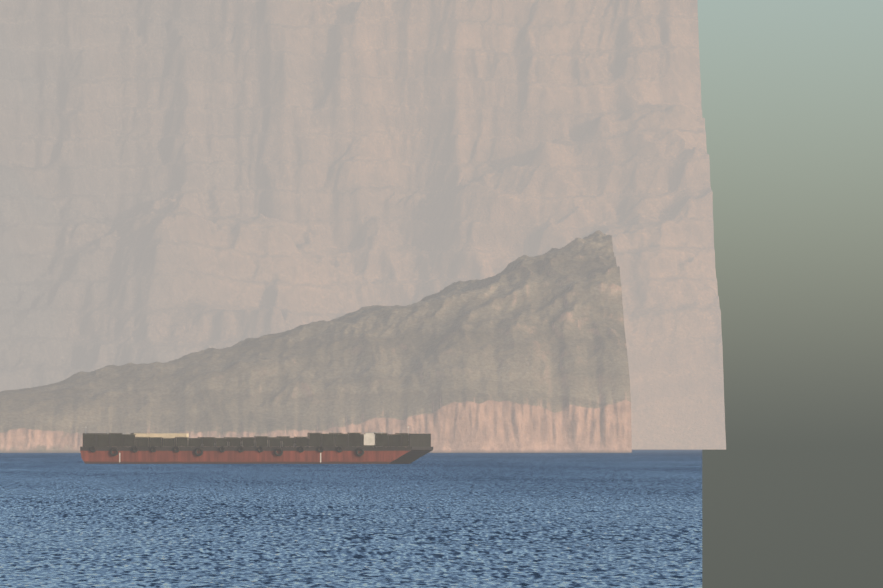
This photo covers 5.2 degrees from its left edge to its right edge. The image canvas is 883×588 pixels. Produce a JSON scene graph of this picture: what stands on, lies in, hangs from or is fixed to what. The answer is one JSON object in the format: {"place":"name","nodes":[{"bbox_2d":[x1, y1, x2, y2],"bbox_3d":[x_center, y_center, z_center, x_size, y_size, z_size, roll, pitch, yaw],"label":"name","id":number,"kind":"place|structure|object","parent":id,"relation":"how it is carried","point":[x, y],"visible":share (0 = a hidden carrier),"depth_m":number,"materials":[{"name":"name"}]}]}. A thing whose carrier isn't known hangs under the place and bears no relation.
{"place":"outdoors","nodes":[
{"label":"outdoors","id":0,"kind":"place"},
{"bbox_2d":[0,230,631,452],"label":"headland","id":1,"kind":"structure","parent":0,"point":[524,354],"depth_m":7060.35,"materials":[{"name":"grey stone"}]},
{"bbox_2d":[0,450,701,587],"bbox_3d":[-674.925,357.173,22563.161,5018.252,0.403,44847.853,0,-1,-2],"label":"sea","id":2,"kind":"structure","parent":0,"point":[633,519],"depth_m":458.87,"materials":[{"name":"blue liquid"}]},
{"bbox_2d":[80,426,432,463],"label":"deck barge","id":3,"kind":"object","parent":2,"relation":"on","point":[312,448],"visible":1,"depth_m":2159.31,"materials":[{"name":"painted steel"},{"name":"rubber"}]},
{"bbox_2d":[0,0,725,449],"bbox_3d":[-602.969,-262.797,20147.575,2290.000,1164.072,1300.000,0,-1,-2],"label":"mountain wall","id":4,"kind":"structure","parent":0,"point":[178,178],"depth_m":20343.88,"materials":[{"name":"beige stone"}]},
{"bbox_2d":[697,0,882,587],"label":"sky","id":5,"kind":"structure","parent":0,"point":[792,90],"materials":[{"name":"grey"}]}
]}

